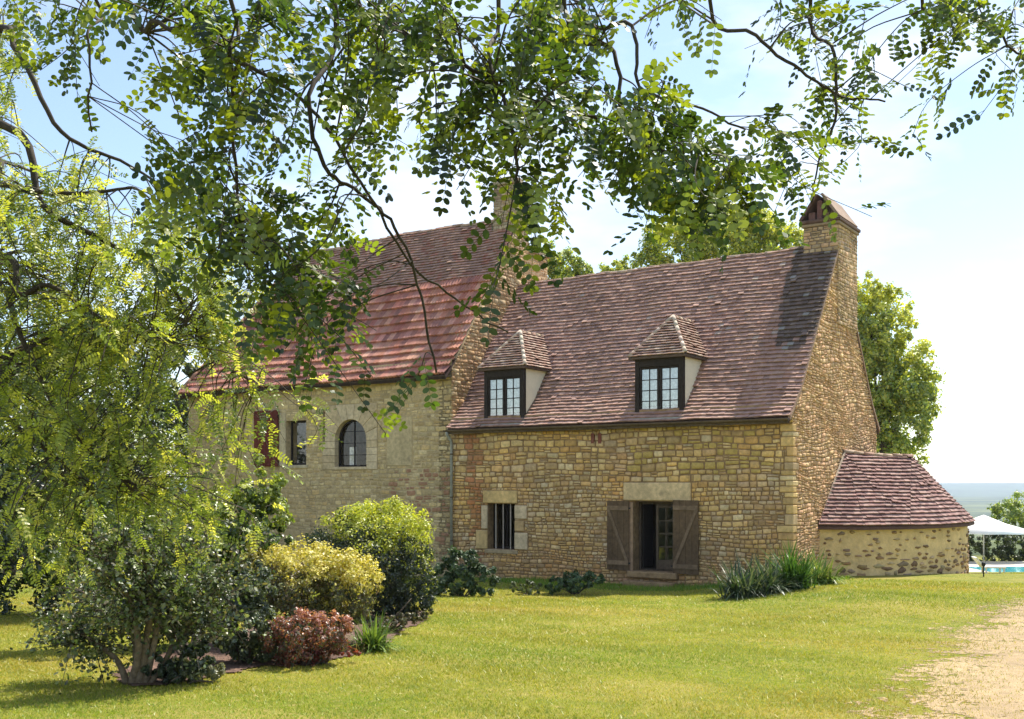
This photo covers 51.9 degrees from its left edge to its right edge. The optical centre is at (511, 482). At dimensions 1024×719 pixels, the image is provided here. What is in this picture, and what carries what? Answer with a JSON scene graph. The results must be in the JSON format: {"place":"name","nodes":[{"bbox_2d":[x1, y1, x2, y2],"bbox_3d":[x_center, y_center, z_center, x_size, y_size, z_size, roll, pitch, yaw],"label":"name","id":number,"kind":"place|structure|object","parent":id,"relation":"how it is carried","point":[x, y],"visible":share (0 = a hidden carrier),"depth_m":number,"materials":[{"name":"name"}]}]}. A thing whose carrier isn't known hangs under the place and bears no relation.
{"place":"outdoors","nodes":[
{"label":"outdoors","id":0,"kind":"place"},
{"bbox_2d":[0,496,1023,718],"bbox_3d":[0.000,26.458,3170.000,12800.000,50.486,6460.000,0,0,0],"label":"ground","id":1,"kind":"structure","parent":0,"point":[974,507],"depth_m":12.21,"materials":[{"name":"green plant"}]},
{"bbox_2d":[0,296,106,574],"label":"broadleaf tree","id":2,"kind":"object","parent":1,"relation":"on","point":[15,343],"visible":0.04,"depth_m":36.18,"materials":[{"name":"green plant"}]},
{"bbox_2d":[0,386,185,615],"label":"broadleaf tree","id":3,"kind":"object","parent":1,"relation":"on","point":[6,607],"visible":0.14,"depth_m":20.61,"materials":[{"name":"green plant"}]},
{"bbox_2d":[3,295,216,500],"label":"broadleaf tree","id":4,"kind":"object","parent":1,"relation":"on","point":[188,369],"visible":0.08,"depth_m":43.38,"materials":[{"name":"green plant"}]},
{"bbox_2d":[0,0,341,621],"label":"locust tree","id":5,"kind":"object","parent":1,"relation":"on","point":[104,343],"visible":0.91,"depth_m":7.60,"materials":[{"name":"green plant"}]},
{"bbox_2d":[112,608,429,685],"bbox_3d":[-2.975,2.272,15.731,3.050,0.399,10.000,0,0,0],"label":"flower bed","id":6,"kind":"object","parent":1,"relation":"on","point":[230,664],"visible":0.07,"depth_m":12.66,"materials":[{"name":"soil"}]},
{"bbox_2d":[10,499,283,694],"bbox_3d":[-3.849,1.118,10.824,2.796,2.368,2.039,0,0,0],"label":"stemmed shrub","id":7,"kind":"object","parent":6,"relation":"on","point":[181,620],"visible":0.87,"depth_m":10.80,"materials":[{"name":"green plant"}]},
{"bbox_2d":[22,453,295,653],"bbox_3d":[-4.913,0.909,14.616,3.488,2.652,2.250,0,0,24],"label":"broadleaf shrub","id":8,"kind":"object","parent":6,"relation":"on","point":[249,499],"visible":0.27,"depth_m":14.41,"materials":[{"name":"green plant"}]},
{"bbox_2d":[139,644,215,684],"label":"dark ground shrub","id":9,"kind":"object","parent":6,"relation":"on","point":[171,674],"visible":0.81,"depth_m":10.90,"materials":[{"name":"green plant"}]},
{"bbox_2d":[175,657,225,682],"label":"shrub","id":10,"kind":"object","parent":6,"relation":"on","point":[212,673],"visible":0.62,"depth_m":10.95,"materials":[{"name":"green plant"}]},
{"bbox_2d":[198,560,278,663],"bbox_3d":[-3.198,1.557,12.396,1.002,1.283,0.803,0,0,0],"label":"grey green shrub","id":11,"kind":"object","parent":6,"relation":"on","point":[262,613],"visible":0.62,"depth_m":12.25,"materials":[{"name":"green plant"}]},
{"bbox_2d":[233,608,308,659],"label":"dark ground shrub","id":12,"kind":"object","parent":6,"relation":"on","point":[298,625],"visible":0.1,"depth_m":12.59,"materials":[{"name":"green plant"}]},
{"bbox_2d":[257,606,354,667],"bbox_3d":[-2.407,1.811,12.262,1.152,0.760,0.944,0,0,0],"label":"red shrub","id":13,"kind":"object","parent":6,"relation":"on","point":[294,645],"visible":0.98,"depth_m":12.12,"materials":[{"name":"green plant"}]},
{"bbox_2d":[231,533,385,643],"bbox_3d":[-2.717,1.466,14.131,1.919,1.551,1.652,0,0,40],"label":"variegated shrub","id":14,"kind":"object","parent":6,"relation":"on","point":[329,581],"visible":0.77,"depth_m":13.75,"materials":[{"name":"yellow plant"}]},
{"bbox_2d":[309,645,360,663],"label":"red plant","id":15,"kind":"object","parent":6,"relation":"on","point":[355,652],"visible":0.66,"depth_m":12.27,"materials":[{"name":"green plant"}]},
{"bbox_2d":[346,641,369,652],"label":"grass tuft","id":16,"kind":"object","parent":6,"relation":"on","point":[361,650],"visible":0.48,"depth_m":13.27,"materials":[{"name":"green plant"}]},
{"bbox_2d":[304,495,438,619],"bbox_3d":[-2.464,1.345,18.470,2.419,2.252,2.154,0,0,0],"label":"round shrub","id":17,"kind":"object","parent":6,"relation":"on","point":[386,540],"visible":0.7,"depth_m":18.20,"materials":[{"name":"green plant"}]},
{"bbox_2d":[344,608,406,654],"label":"daylily clump","id":18,"kind":"object","parent":6,"relation":"on","point":[374,637],"visible":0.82,"depth_m":13.39,"materials":[{"name":"green plant"}]},
{"bbox_2d":[367,598,432,632],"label":"dark ground shrub","id":19,"kind":"object","parent":6,"relation":"on","point":[402,621],"visible":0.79,"depth_m":15.74,"materials":[{"name":"green plant"}]},
{"bbox_2d":[425,545,501,596],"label":"dark shrub","id":20,"kind":"object","parent":1,"relation":"on","point":[466,574],"visible":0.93,"depth_m":24.52,"materials":[{"name":"green plant"}]},
{"bbox_2d":[0,0,1023,437],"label":"locust tree","id":21,"kind":"object","parent":1,"relation":"on","point":[224,62],"visible":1,"depth_m":4.45,"materials":[{"name":"green plant"}]},
{"bbox_2d":[508,578,542,594],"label":"shrub","id":22,"kind":"object","parent":1,"relation":"on","point":[531,584],"visible":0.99,"depth_m":25.48,"materials":[{"name":"green plant"}]},
{"bbox_2d":[176,176,879,586],"bbox_3d":[-0.586,-3.080,35.311,23.344,14.060,8.000,0,0,35],"label":"stone farmhouse","id":23,"kind":"object","parent":1,"relation":"on","point":[668,424],"visible":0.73,"depth_m":30.15,"materials":[{"name":"stone"}]},
{"bbox_2d":[291,421,305,464],"bbox_3d":[-7.157,-1.341,35.801,0.967,1.504,0.060,0,0,35],"label":"window","id":24,"kind":"structure","parent":23,"relation":"in","point":[292,422],"depth_m":36.03,"materials":[{"name":"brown wood"}]},
{"bbox_2d":[339,420,365,466],"bbox_3d":[-5.105,-1.276,34.348,1.394,1.538,0.120,0,0,35],"label":"arched window","id":25,"kind":"structure","parent":23,"relation":"in","point":[352,449],"depth_m":34.48,"materials":[{"name":"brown wood"}]},
{"bbox_2d":[493,503,514,549],"bbox_3d":[-0.194,1.291,30.934,0.973,1.351,0.270,0,0,35],"label":"window","id":26,"kind":"structure","parent":23,"relation":"in","point":[495,546],"depth_m":30.99,"materials":[{"name":"brown wood"}]},
{"bbox_2d":[477,330,552,424],"bbox_3d":[0.320,-3.091,31.509,1.810,2.921,2.401,0,0,35],"label":"dormer window","id":27,"kind":"structure","parent":23,"relation":"in","point":[514,374],"depth_m":30.81,"materials":[{"name":"brown wood"}]},
{"bbox_2d":[639,502,672,571],"bbox_3d":[4.095,1.449,28.454,1.165,1.843,0.690,0,0,35],"label":"door","id":28,"kind":"structure","parent":23,"relation":"in","point":[645,508],"depth_m":28.55,"materials":[{"name":"brown wood"}]},
{"bbox_2d":[627,314,707,418],"bbox_3d":[4.441,-3.091,28.659,1.810,2.921,2.401,0,0,35],"label":"dormer window","id":29,"kind":"structure","parent":23,"relation":"in","point":[668,362],"depth_m":27.92,"materials":[{"name":"brown wood"}]},
{"bbox_2d":[540,239,593,279],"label":"broadleaf tree","id":30,"kind":"object","parent":1,"relation":"on","point":[580,266],"visible":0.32,"depth_m":51.34,"materials":[{"name":"green plant"}]},
{"bbox_2d":[544,569,605,594],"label":"shrub","id":31,"kind":"object","parent":1,"relation":"on","point":[566,582],"visible":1,"depth_m":25.41,"materials":[{"name":"green plant"}]},
{"bbox_2d":[597,201,803,271],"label":"broadleaf tree","id":32,"kind":"object","parent":1,"relation":"on","point":[650,253],"visible":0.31,"depth_m":49.00,"materials":[{"name":"green plant"}]},
{"bbox_2d":[697,550,790,601],"bbox_3d":[4.934,2.084,22.589,2.101,1.283,2.363,0,0,0],"label":"lily clump","id":33,"kind":"object","parent":1,"relation":"on","point":[740,588],"visible":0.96,"depth_m":22.38,"materials":[{"name":"green plant"}]},
{"bbox_2d":[721,550,805,595],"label":"lily clump","id":34,"kind":"object","parent":1,"relation":"on","point":[774,581],"visible":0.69,"depth_m":22.74,"materials":[{"name":"green plant"}]},
{"bbox_2d":[755,540,842,590],"bbox_3d":[6.260,1.793,23.510,2.310,1.227,2.193,0,0,-29],"label":"lily clump","id":35,"kind":"object","parent":1,"relation":"on","point":[801,570],"visible":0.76,"depth_m":23.26,"materials":[{"name":"green plant"}]},
{"bbox_2d":[803,548,865,585],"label":"lily clump","id":36,"kind":"object","parent":1,"relation":"on","point":[821,578],"visible":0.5,"depth_m":24.62,"materials":[{"name":"green plant"}]},
{"bbox_2d":[818,450,975,575],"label":"outhouse","id":37,"kind":"structure","parent":1,"relation":"on","point":[883,514],"depth_m":28.21,"materials":[{"name":"stone"}]},
{"bbox_2d":[857,270,945,464],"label":"broadleaf tree","id":38,"kind":"object","parent":1,"relation":"on","point":[902,396],"visible":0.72,"depth_m":43.18,"materials":[{"name":"green plant"}]},
{"bbox_2d":[968,534,1023,560],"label":"hedge","id":39,"kind":"object","parent":1,"relation":"on","point":[1004,552],"visible":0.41,"depth_m":43.77,"materials":[{"name":"green plant"}]},
{"bbox_2d":[968,515,1023,560],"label":"parasol","id":40,"kind":"object","parent":1,"relation":"on","point":[985,525],"visible":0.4,"depth_m":40.88,"materials":[{"name":"white fabric"}]},
{"bbox_2d":[987,490,1023,555],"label":"pale bush","id":41,"kind":"object","parent":1,"relation":"on","point":[1013,513],"visible":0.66,"depth_m":69.88,"materials":[{"name":"green plant"}]},
{"bbox_2d":[0,0,1023,482],"label":"sky","id":42,"kind":"structure","parent":0,"point":[951,234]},
{"bbox_2d":[163,483,1023,496],"bbox_3d":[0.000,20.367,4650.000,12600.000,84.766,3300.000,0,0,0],"label":"hills","id":43,"kind":"structure","parent":0,"point":[976,489],"depth_m":4554.35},
{"bbox_2d":[844,594,1023,718],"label":"gravel path","id":44,"kind":"structure","parent":0,"point":[1011,661],"depth_m":11.50,"materials":[{"name":"beige gravel"}]},
{"bbox_2d":[969,561,1023,571],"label":"pool terrace","id":45,"kind":"structure","parent":0,"point":[1004,563],"depth_m":39.86,"materials":[{"name":"white stone"}]},
{"bbox_2d":[971,556,1005,572],"bbox_3d":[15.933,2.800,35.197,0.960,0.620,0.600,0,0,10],"label":"sun lounger","id":46,"kind":"object","parent":45,"relation":"on","point":[977,561],"visible":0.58,"depth_m":35.00,"materials":[{"name":"white plastic"}]},
{"bbox_2d":[969,567,1023,571],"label":"pool water","id":47,"kind":"structure","parent":0,"point":[1014,569],"depth_m":37.50,"materials":[{"name":"teal liquid"}]}
]}

